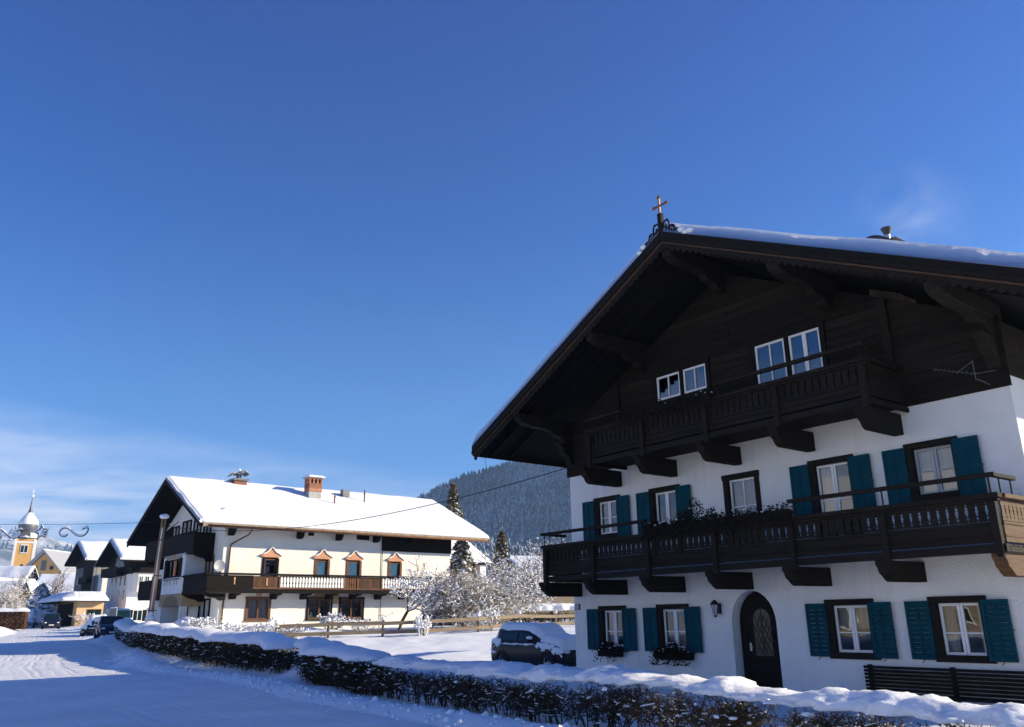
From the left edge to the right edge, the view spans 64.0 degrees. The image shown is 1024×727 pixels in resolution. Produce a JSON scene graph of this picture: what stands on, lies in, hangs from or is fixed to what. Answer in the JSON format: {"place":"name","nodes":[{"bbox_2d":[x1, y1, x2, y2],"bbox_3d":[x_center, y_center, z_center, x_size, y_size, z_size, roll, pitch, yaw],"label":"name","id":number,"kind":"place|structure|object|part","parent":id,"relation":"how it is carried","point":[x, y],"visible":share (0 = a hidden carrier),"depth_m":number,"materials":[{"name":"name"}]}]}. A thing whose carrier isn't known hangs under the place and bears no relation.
{"place":"outdoors","nodes":[
{"label":"outdoors","id":0,"kind":"place"},
{"bbox_2d":[0,533,73,565],"bbox_3d":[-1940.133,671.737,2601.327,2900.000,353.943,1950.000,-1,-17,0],"label":"mountain","id":1,"kind":"structure","parent":0,"point":[7,553],"depth_m":2875.36,"materials":[{"name":"white snow"}]},
{"bbox_2d":[0,526,75,551],"bbox_3d":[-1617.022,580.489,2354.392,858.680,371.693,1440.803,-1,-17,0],"label":"mountain forest","id":2,"kind":"object","parent":1,"relation":"on","point":[14,532],"visible":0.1,"depth_m":2914.16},
{"bbox_2d":[0,628,440,726],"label":"road","id":3,"kind":"structure","parent":0,"point":[66,691],"depth_m":18.65,"materials":[{"name":"white snow"}]},
{"bbox_2d":[26,608,36,627],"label":"parked car","id":4,"kind":"object","parent":3,"relation":"on","point":[32,613],"visible":0.49,"depth_m":106.72,"materials":[{"name":"paint"}]},
{"bbox_2d":[26,610,43,626],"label":"parked car","id":5,"kind":"object","parent":3,"relation":"on","point":[40,613],"visible":0.23,"depth_m":112.56,"materials":[{"name":"blue paint"}]},
{"bbox_2d":[41,613,61,628],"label":"parked car","id":6,"kind":"object","parent":3,"relation":"on","point":[51,619],"visible":1,"depth_m":93.80,"materials":[{"name":"blue paint"}]},
{"bbox_2d":[0,617,994,726],"bbox_3d":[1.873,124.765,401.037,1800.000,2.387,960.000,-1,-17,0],"label":"snow ground","id":7,"kind":"structure","parent":0,"point":[471,646],"depth_m":23.48,"materials":[{"name":"white snow"}]},
{"bbox_2d":[0,607,29,628],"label":"hedge","id":8,"kind":"object","parent":7,"relation":"on","point":[16,618],"visible":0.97,"depth_m":84.09,"materials":[{"name":"plant"}]},
{"bbox_2d":[0,580,31,605],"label":"tree","id":9,"kind":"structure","parent":7,"relation":"on","point":[8,585],"depth_m":147.78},
{"bbox_2d":[0,577,37,613],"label":"tree","id":10,"kind":"object","parent":7,"relation":"on","point":[9,600],"visible":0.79,"depth_m":92.10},
{"bbox_2d":[0,566,38,580],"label":"barn","id":11,"kind":"structure","parent":7,"relation":"on","point":[9,571],"depth_m":191.16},
{"bbox_2d":[0,577,38,593],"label":"barn","id":12,"kind":"structure","parent":7,"relation":"on","point":[33,583],"depth_m":166.54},
{"bbox_2d":[1,570,45,603],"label":"tree","id":13,"kind":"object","parent":7,"relation":"on","point":[21,579],"visible":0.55,"depth_m":107.77,"materials":[{"name":"white plant"}]},
{"bbox_2d":[11,491,38,565],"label":"church","id":14,"kind":"structure","parent":7,"relation":"on","point":[24,548],"depth_m":248.51,"materials":[{"name":"yellow paint"}]},
{"bbox_2d":[24,583,55,617],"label":"conifer","id":15,"kind":"object","parent":7,"relation":"on","point":[45,608],"visible":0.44,"depth_m":132.23,"materials":[{"name":"green plant"}]},
{"bbox_2d":[28,616,51,627],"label":"shrub","id":16,"kind":"object","parent":7,"relation":"on","point":[40,617],"visible":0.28,"depth_m":104.73,"materials":[{"name":"white plant"}]},
{"bbox_2d":[26,549,75,575],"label":"nave","id":17,"kind":"structure","parent":7,"relation":"on","point":[46,561],"depth_m":232.48,"materials":[{"name":"yellow paint"}]},
{"bbox_2d":[40,560,46,570],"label":"gable window","id":18,"kind":"structure","parent":17,"relation":"in","point":[43,564],"depth_m":232.11,"materials":[{"name":"glass"}]},
{"bbox_2d":[37,573,75,611],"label":"barn","id":19,"kind":"structure","parent":7,"relation":"on","point":[70,580],"depth_m":169.74,"materials":[{"name":"white wood"}]},
{"bbox_2d":[41,567,75,611],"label":"tree","id":20,"kind":"object","parent":7,"relation":"on","point":[58,585],"visible":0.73,"depth_m":141.76,"materials":[{"name":"white plant"}]},
{"bbox_2d":[38,591,108,625],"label":"garage","id":21,"kind":"structure","parent":7,"relation":"on","point":[72,604],"depth_m":104.04,"materials":[{"name":"yellow"}]},
{"bbox_2d":[86,609,101,619],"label":"window","id":22,"kind":"structure","parent":21,"relation":"in","point":[89,611],"depth_m":103.83,"materials":[{"name":"green glass"}]},
{"bbox_2d":[68,611,94,625],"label":"shrub","id":23,"kind":"object","parent":7,"relation":"on","point":[83,615],"visible":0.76,"depth_m":101.48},
{"bbox_2d":[64,541,108,611],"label":"inn","id":24,"kind":"structure","parent":7,"relation":"on","point":[83,557],"depth_m":128.05,"materials":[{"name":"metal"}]},
{"bbox_2d":[80,617,98,635],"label":"parked car","id":25,"kind":"object","parent":7,"relation":"on","point":[87,628],"visible":0.18,"depth_m":65.53,"materials":[{"name":"black paint"}]},
{"bbox_2d":[90,614,106,617],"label":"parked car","id":26,"kind":"object","parent":7,"relation":"on","point":[93,616],"visible":0.09,"depth_m":76.55,"materials":[{"name":"paint"}]},
{"bbox_2d":[94,616,123,638],"bbox_3d":[-28.418,18.684,58.085,2.260,1.565,4.430,9,-20,-29],"label":"parked car","id":27,"kind":"object","parent":7,"relation":"on","point":[104,625],"visible":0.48,"depth_m":57.25,"materials":[{"name":"blue paint"}]},
{"bbox_2d":[109,607,117,615],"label":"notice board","id":28,"kind":"object","parent":7,"relation":"on","point":[113,611],"visible":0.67,"depth_m":73.28,"materials":[{"name":"metal"}]},
{"bbox_2d":[105,608,132,620],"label":"parked car","id":29,"kind":"object","parent":7,"relation":"on","point":[125,613],"visible":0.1,"depth_m":83.65,"materials":[{"name":"blue paint"}]},
{"bbox_2d":[95,538,156,622],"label":"inn","id":30,"kind":"structure","parent":7,"relation":"on","point":[127,571],"depth_m":109.90,"materials":[{"name":"white paint"}]},
{"bbox_2d":[130,610,146,620],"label":"window","id":31,"kind":"structure","parent":30,"relation":"in","point":[136,615],"depth_m":108.29,"materials":[{"name":"white paint"}]},
{"bbox_2d":[145,514,169,621],"bbox_3d":[-19.265,11.842,44.343,0.643,7.352,0.520,-1,-17,0],"label":"utility pole","id":32,"kind":"object","parent":7,"relation":"on","point":[150,616],"visible":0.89,"depth_m":44.51,"materials":[{"name":"wood"}]},
{"bbox_2d":[3,522,152,524],"bbox_3d":[-27.571,8.817,45.711,16.625,0.445,0.022,-2,-17,3],"label":"garland wire","id":33,"kind":"object","parent":32,"relation":"attached to","point":[56,524],"visible":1,"depth_m":45.56,"materials":[{"name":"black metal"}]},
{"bbox_2d":[0,527,22,538],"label":"scroll decoration","id":34,"kind":"object","parent":33,"relation":"hanging from","point":[10,536],"visible":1,"depth_m":46.23,"materials":[{"name":"silver"}]},
{"bbox_2d":[35,525,48,538],"bbox_3d":[-26.557,9.471,46.285,0.808,0.846,0.084,-1,-17,0],"label":"star decoration","id":35,"kind":"object","parent":33,"relation":"hanging from","point":[42,535],"visible":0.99,"depth_m":46.27,"materials":[{"name":"silver metal"}]},
{"bbox_2d":[59,525,88,536],"bbox_3d":[-24.727,9.451,46.280,1.670,0.678,0.116,-1,-17,0],"label":"scroll decoration","id":36,"kind":"object","parent":33,"relation":"hanging from","point":[72,531],"visible":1,"depth_m":46.24,"materials":[{"name":"silver metal"}]},
{"bbox_2d":[163,462,583,530],"bbox_3d":[-8.547,6.228,34.653,0.025,1.387,30.414,15,-24,-42],"label":"overhead cable","id":37,"kind":"object","parent":32,"relation":"attached to","point":[398,511],"visible":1,"depth_m":29.98,"materials":[{"name":"black plastic"}]},
{"bbox_2d":[173,616,224,627],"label":"shrub","id":38,"kind":"object","parent":7,"relation":"on","point":[199,621],"visible":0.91,"depth_m":38.22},
{"bbox_2d":[113,619,299,673],"bbox_3d":[-17.337,13.504,40.455,2.649,1.907,38.081,10,-20,-30],"label":"hedge","id":39,"kind":"object","parent":7,"relation":"on","point":[248,649],"visible":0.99,"depth_m":29.12,"materials":[{"name":"black plant"}]},
{"bbox_2d":[204,620,251,630],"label":"shrub","id":40,"kind":"object","parent":7,"relation":"on","point":[234,626],"visible":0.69,"depth_m":38.28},
{"bbox_2d":[242,617,285,632],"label":"shrub","id":41,"kind":"object","parent":7,"relation":"on","point":[259,627],"visible":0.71,"depth_m":38.37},
{"bbox_2d":[268,621,310,638],"bbox_3d":[-10.552,12.626,38.885,1.951,0.954,2.119,-1,-17,0],"label":"shrub","id":42,"kind":"object","parent":7,"relation":"on","point":[293,630],"visible":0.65,"depth_m":38.81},
{"bbox_2d":[9,626,577,726],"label":"snow clods","id":43,"kind":"object","parent":7,"relation":"on","point":[439,715],"visible":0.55,"depth_m":18.69,"materials":[{"name":"white snow"}]},
{"bbox_2d":[126,468,489,628],"bbox_3d":[-13.349,12.757,54.080,19.280,10.691,14.340,13,-22,-37],"label":"farmhouse","id":44,"kind":"object","parent":7,"relation":"on","point":[294,575],"visible":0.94,"depth_m":48.67,"materials":[{"name":"beige paint"}]},
{"bbox_2d":[172,526,179,535],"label":"attic window","id":45,"kind":"structure","parent":44,"relation":"in","point":[173,528],"depth_m":51.86,"materials":[{"name":"black glass"}]},
{"bbox_2d":[181,519,192,533],"bbox_3d":[-19.850,10.344,50.414,0.450,1.320,1.600,13,-22,-37],"label":"attic window","id":46,"kind":"structure","parent":44,"relation":"in","point":[188,521],"depth_m":50.36,"materials":[{"name":"black glass"}]},
{"bbox_2d":[193,520,201,531],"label":"attic window","id":47,"kind":"structure","parent":44,"relation":"in","point":[194,525],"depth_m":49.19,"materials":[{"name":"black glass"}]},
{"bbox_2d":[197,598,210,619],"bbox_3d":[-17.023,14.277,45.603,0.450,2.280,1.700,13,-22,-37],"label":"door","id":48,"kind":"structure","parent":44,"relation":"in","point":[209,600],"depth_m":45.64,"materials":[{"name":"brown glass"}]},
{"bbox_2d":[203,527,211,532],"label":"attic window","id":49,"kind":"structure","parent":44,"relation":"in","point":[210,528],"depth_m":47.49,"materials":[{"name":"glass"}]},
{"bbox_2d":[204,554,214,574],"bbox_3d":[-16.919,11.802,46.185,0.450,1.950,1.250,13,-22,-37],"label":"balcony door","id":50,"kind":"structure","parent":44,"relation":"in","point":[212,569],"depth_m":46.10,"materials":[{"name":"black glass"}]},
{"bbox_2d":[214,560,224,571],"bbox_3d":[-15.545,10.771,43.578,0.428,0.662,0.427,-2,-17,5],"label":"satellite dish","id":51,"kind":"object","parent":44,"relation":"attached to","point":[219,565],"visible":1,"depth_m":43.64,"materials":[{"name":"grey paint"}]},
{"bbox_2d":[244,593,270,621],"bbox_3d":[-14.325,13.622,45.766,1.520,1.490,0.930,13,-22,-37],"label":"window","id":52,"kind":"structure","parent":44,"relation":"in","point":[253,605],"depth_m":45.78,"materials":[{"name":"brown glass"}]},
{"bbox_2d":[261,546,281,589],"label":"window","id":53,"kind":"structure","parent":44,"relation":"in","point":[271,553],"depth_m":46.62,"materials":[{"name":"brown glass"}]},
{"bbox_2d":[305,597,333,620],"bbox_3d":[-11.447,14.356,47.955,1.700,1.300,0.930,13,-22,-37],"label":"window","id":54,"kind":"structure","parent":44,"relation":"in","point":[314,605],"depth_m":48.08,"materials":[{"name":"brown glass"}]},
{"bbox_2d":[313,549,332,574],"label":"window","id":55,"kind":"structure","parent":44,"relation":"in","point":[318,569],"depth_m":48.51,"materials":[{"name":"brown glass"}]},
{"bbox_2d":[308,532,368,539],"bbox_3d":[-10.424,10.395,49.565,4.050,0.390,0.026,13,-22,-37],"label":"eave window","id":56,"kind":"structure","parent":44,"relation":"in","point":[359,537],"depth_m":50.40,"materials":[{"name":"black glass"}]},
{"bbox_2d":[338,597,364,619],"bbox_3d":[-9.825,14.719,49.205,1.740,1.300,0.930,13,-22,-37],"label":"window","id":57,"kind":"structure","parent":44,"relation":"in","point":[347,607],"depth_m":49.37,"materials":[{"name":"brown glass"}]},
{"bbox_2d":[345,550,363,587],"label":"window","id":58,"kind":"structure","parent":44,"relation":"in","point":[354,556],"depth_m":49.84,"materials":[{"name":"brown glass"}]},
{"bbox_2d":[387,552,404,575],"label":"window","id":59,"kind":"structure","parent":44,"relation":"in","point":[395,558],"depth_m":51.55,"materials":[{"name":"brown glass"}]},
{"bbox_2d":[311,611,354,629],"bbox_3d":[-9.002,13.000,41.505,2.170,0.967,2.179,-1,-17,0],"label":"shrub","id":60,"kind":"object","parent":7,"relation":"on","point":[334,618],"visible":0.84,"depth_m":41.39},
{"bbox_2d":[289,633,397,695],"bbox_3d":[-4.718,8.028,22.121,1.621,1.498,7.271,8,-19,-26],"label":"hedge","id":61,"kind":"object","parent":7,"relation":"on","point":[327,662],"visible":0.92,"depth_m":20.91,"materials":[{"name":"black plant"}]},
{"bbox_2d":[340,617,375,630],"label":"shrub","id":62,"kind":"object","parent":7,"relation":"on","point":[358,626],"visible":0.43,"depth_m":41.68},
{"bbox_2d":[386,555,447,629],"bbox_3d":[-5.044,12.378,43.892,3.168,4.076,4.985,-1,-17,0],"label":"fruit tree","id":63,"kind":"object","parent":7,"relation":"on","point":[410,606],"visible":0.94,"depth_m":43.23,"materials":[{"name":"white plant"}]},
{"bbox_2d":[413,614,431,635],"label":"shrub","id":64,"kind":"object","parent":7,"relation":"on","point":[421,626],"visible":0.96,"depth_m":39.52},
{"bbox_2d":[274,610,574,637],"bbox_3d":[-2.621,13.335,41.806,18.406,1.451,2.147,9,-20,-28],"label":"garden fence","id":65,"kind":"object","parent":7,"relation":"on","point":[382,632],"visible":0.83,"depth_m":39.58,"materials":[{"name":"brown wood"}]},
{"bbox_2d":[446,482,462,516],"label":"conifer","id":66,"kind":"object","parent":7,"relation":"on","point":[453,506],"visible":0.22,"depth_m":79.28,"materials":[{"name":"green plant"}]},
{"bbox_2d":[408,555,514,628],"bbox_3d":[-2.699,12.850,44.973,5.774,4.572,5.239,-1,-17,0],"label":"bush","id":67,"kind":"object","parent":7,"relation":"on","point":[454,596],"visible":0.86,"depth_m":44.47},
{"bbox_2d":[450,540,475,622],"bbox_3d":[-3.338,14.526,54.288,2.852,5.761,2.671,12,-21,-35],"label":"column conifer","id":68,"kind":"object","parent":7,"relation":"on","point":[459,558],"depth_m":54.51,"materials":[{"name":"green plant"}]},
{"bbox_2d":[450,540,491,588],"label":"annex","id":69,"kind":"object","parent":7,"relation":"on","point":[476,555],"visible":0.06,"depth_m":74.02,"materials":[{"name":"white wood"}]},
{"bbox_2d":[467,607,503,630],"bbox_3d":[-1.462,13.220,42.320,1.848,1.210,2.518,-4,-17,10],"label":"shrub","id":70,"kind":"object","parent":7,"relation":"on","point":[490,614],"visible":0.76,"depth_m":42.28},
{"bbox_2d":[461,573,536,625],"bbox_3d":[-1.080,13.681,46.464,4.401,3.534,5.093,-4,-18,11],"label":"bush","id":71,"kind":"object","parent":7,"relation":"on","point":[509,608],"visible":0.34,"depth_m":45.93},
{"bbox_2d":[475,549,535,612],"bbox_3d":[-0.555,15.145,55.625,4.275,5.138,5.288,-11,-20,29],"label":"young tree","id":72,"kind":"object","parent":7,"relation":"on","point":[502,565],"visible":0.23,"depth_m":55.70,"materials":[{"name":"white plant"}]},
{"bbox_2d":[488,531,525,623],"bbox_3d":[-0.718,15.261,58.141,3.882,6.657,4.017,-7,-18,20],"label":"conifer","id":73,"kind":"object","parent":7,"relation":"on","point":[501,546],"visible":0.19,"depth_m":58.43,"materials":[{"name":"green plant"}]},
{"bbox_2d":[478,554,557,621],"bbox_3d":[0.065,13.562,48.674,5.445,4.284,6.122,-7,-18,19],"label":"young tree","id":74,"kind":"object","parent":7,"relation":"on","point":[535,584],"visible":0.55,"depth_m":47.83,"materials":[{"name":"white plant"}]},
{"bbox_2d":[479,603,574,623],"bbox_3d":[3.089,15.538,50.822,11.147,1.434,2.101,2,-17,-8],"label":"hedge","id":75,"kind":"object","parent":7,"relation":"on","point":[559,607],"visible":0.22,"depth_m":50.25,"materials":[{"name":"white plant"}]},
{"bbox_2d":[487,555,574,619],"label":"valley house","id":76,"kind":"structure","parent":7,"relation":"on","point":[565,600],"depth_m":82.29,"materials":[{"name":"white wood"}]},
{"bbox_2d":[490,622,575,666],"bbox_3d":[1.109,10.091,29.256,2.200,1.687,4.180,12,-21,-36],"label":"parked car","id":77,"kind":"object","parent":7,"relation":"on","point":[537,643],"visible":0.77,"depth_m":28.72,"materials":[{"name":"black paint"}]},
{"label":"side window","id":78,"kind":"part","parent":77,"relation":"part of","materials":[{"name":"black glass"}]},
{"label":"side window","id":79,"kind":"part","parent":77,"relation":"part of","materials":[{"name":"black glass"}]},
{"bbox_2d":[511,533,565,614],"bbox_3d":[3.175,15.005,57.590,7.496,6.432,7.342,-1,-17,0],"label":"young tree","id":80,"kind":"object","parent":7,"relation":"on","point":[531,559],"visible":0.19,"depth_m":58.09,"materials":[{"name":"white plant"}]},
{"bbox_2d":[358,654,1023,726],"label":"hedge","id":81,"kind":"object","parent":7,"relation":"on","point":[939,710],"visible":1,"depth_m":12.28,"materials":[{"name":"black plant"}]},
{"bbox_2d":[471,195,1023,704],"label":"chalet","id":82,"kind":"object","parent":7,"relation":"on","point":[861,437],"visible":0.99,"depth_m":18.27,"materials":[{"name":"white paint"}]},
{"bbox_2d":[575,604,579,609],"bbox_3d":[1.896,7.028,23.677,0.027,0.160,0.200,12,-21,-36],"label":"house sign","id":83,"kind":"object","parent":82,"relation":"attached to","point":[577,606],"visible":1,"depth_m":23.67,"materials":[{"name":"paint"}]},
{"bbox_2d":[593,494,619,538],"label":"window","id":84,"kind":"structure","parent":82,"relation":"in","point":[605,515],"depth_m":23.60,"materials":[{"name":"white paint"}]},
{"bbox_2d":[593,640,623,661],"bbox_3d":[2.611,7.771,22.162,0.473,0.588,0.959,12,-21,-36],"label":"flower box","id":85,"kind":"object","parent":82,"relation":"attached to","point":[609,652],"visible":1,"depth_m":22.12,"materials":[{"name":"black plant"}]},
{"bbox_2d":[598,605,628,651],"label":"window","id":86,"kind":"structure","parent":82,"relation":"in","point":[611,624],"depth_m":22.74,"materials":[{"name":"white paint"}]},
{"bbox_2d":[615,389,713,427],"bbox_3d":[3.724,1.094,20.205,0.457,0.565,3.039,12,-21,-36],"label":"flower box","id":87,"kind":"object","parent":82,"relation":"attached to","point":[674,405],"visible":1,"depth_m":20.00,"materials":[{"name":"brown wood"}]},
{"bbox_2d":[648,484,682,554],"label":"window","id":88,"kind":"structure","parent":82,"relation":"in","point":[665,504],"depth_m":22.03,"materials":[{"name":"white paint"}]},
{"bbox_2d":[648,639,695,666],"bbox_3d":[3.989,7.196,20.443,0.460,0.670,1.328,12,-21,-36],"label":"flower box","id":89,"kind":"object","parent":82,"relation":"attached to","point":[669,656],"visible":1,"depth_m":20.38,"materials":[{"name":"green plant"}]},
{"bbox_2d":[656,604,688,651],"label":"window","id":90,"kind":"structure","parent":82,"relation":"in","point":[672,627],"depth_m":21.05,"materials":[{"name":"white paint"}]},
{"bbox_2d":[651,357,711,406],"bbox_3d":[5.001,0.627,22.239,1.320,0.930,2.020,12,-21,-36],"label":"window","id":91,"kind":"structure","parent":82,"relation":"in","point":[684,383],"depth_m":22.17,"materials":[{"name":"white paint"}]},
{"bbox_2d":[638,497,792,540],"bbox_3d":[4.474,3.412,18.509,0.469,0.895,4.232,12,-21,-36],"label":"flower box","id":92,"kind":"object","parent":82,"relation":"attached to","point":[680,524],"visible":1,"depth_m":18.43,"materials":[{"name":"black plant"}]},
{"bbox_2d":[710,600,721,616],"bbox_3d":[4.894,5.888,19.709,0.260,0.405,0.236,12,-21,-36],"label":"wall lamp","id":93,"kind":"object","parent":82,"relation":"attached to","point":[716,607],"visible":1,"depth_m":19.67,"materials":[{"name":"black metal"}]},
{"bbox_2d":[721,470,764,546],"bbox_3d":[5.625,3.630,19.713,0.273,1.990,1.090,12,-21,-36],"label":"window","id":94,"kind":"structure","parent":82,"relation":"in","point":[741,490],"depth_m":19.97,"materials":[{"name":"white paint"}]},
{"bbox_2d":[740,592,782,687],"bbox_3d":[5.799,6.539,18.954,0.142,2.450,1.200,12,-21,-36],"label":"door","id":95,"kind":"structure","parent":82,"relation":"in","point":[758,626],"depth_m":19.03,"materials":[{"name":"black wood"}]},
{"bbox_2d":[748,320,828,389],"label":"window","id":96,"kind":"structure","parent":82,"relation":"in","point":[788,350],"depth_m":19.90,"materials":[{"name":"white paint"}]},
{"bbox_2d":[807,454,862,537],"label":"window","id":97,"kind":"structure","parent":82,"relation":"in","point":[830,475],"depth_m":18.26,"materials":[{"name":"white paint"}]},
{"bbox_2d":[824,598,881,659],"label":"window","id":98,"kind":"structure","parent":82,"relation":"in","point":[850,637],"depth_m":17.30,"materials":[{"name":"white paint"}]},
{"bbox_2d":[903,436,960,501],"bbox_3d":[8.440,2.115,16.305,0.273,1.170,1.080,12,-21,-36],"label":"window","id":99,"kind":"structure","parent":82,"relation":"in","point":[933,459],"depth_m":16.39,"materials":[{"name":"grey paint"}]},
{"bbox_2d":[927,595,997,663],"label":"window","id":100,"kind":"structure","parent":82,"relation":"in","point":[957,622],"depth_m":15.63,"materials":[{"name":"white paint"}]},
{"bbox_2d":[934,360,995,384],"bbox_3d":[8.589,0.176,15.587,0.967,0.448,0.509,-7,-18,18],"label":"television antenna","id":101,"kind":"object","parent":82,"relation":"attached to","point":[974,373],"visible":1,"depth_m":15.49,"materials":[{"name":"metal"}]},
{"bbox_2d":[856,664,1023,703],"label":"bench","id":102,"kind":"object","parent":7,"relation":"on","point":[956,685],"visible":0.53,"depth_m":15.19,"materials":[{"name":"brown wood"}]},
{"bbox_2d":[443,465,570,545],"bbox_3d":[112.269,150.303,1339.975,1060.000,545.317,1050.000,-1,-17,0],"label":"hill","id":103,"kind":"structure","parent":0,"point":[517,539],"depth_m":1222.72,"materials":[{"name":"plant"}]},
{"bbox_2d":[417,461,571,574],"bbox_3d":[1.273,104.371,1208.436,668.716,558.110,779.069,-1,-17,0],"label":"conifer forest","id":104,"kind":"object","parent":103,"relation":"on","point":[502,508],"visible":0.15,"depth_m":1275.61,"materials":[{"name":"grey plant"}]},
{"bbox_2d":[0,0,1023,544],"label":"sky","id":105,"kind":"structure","parent":0,"point":[279,242],"materials":[{"name":"blue"}]}
]}

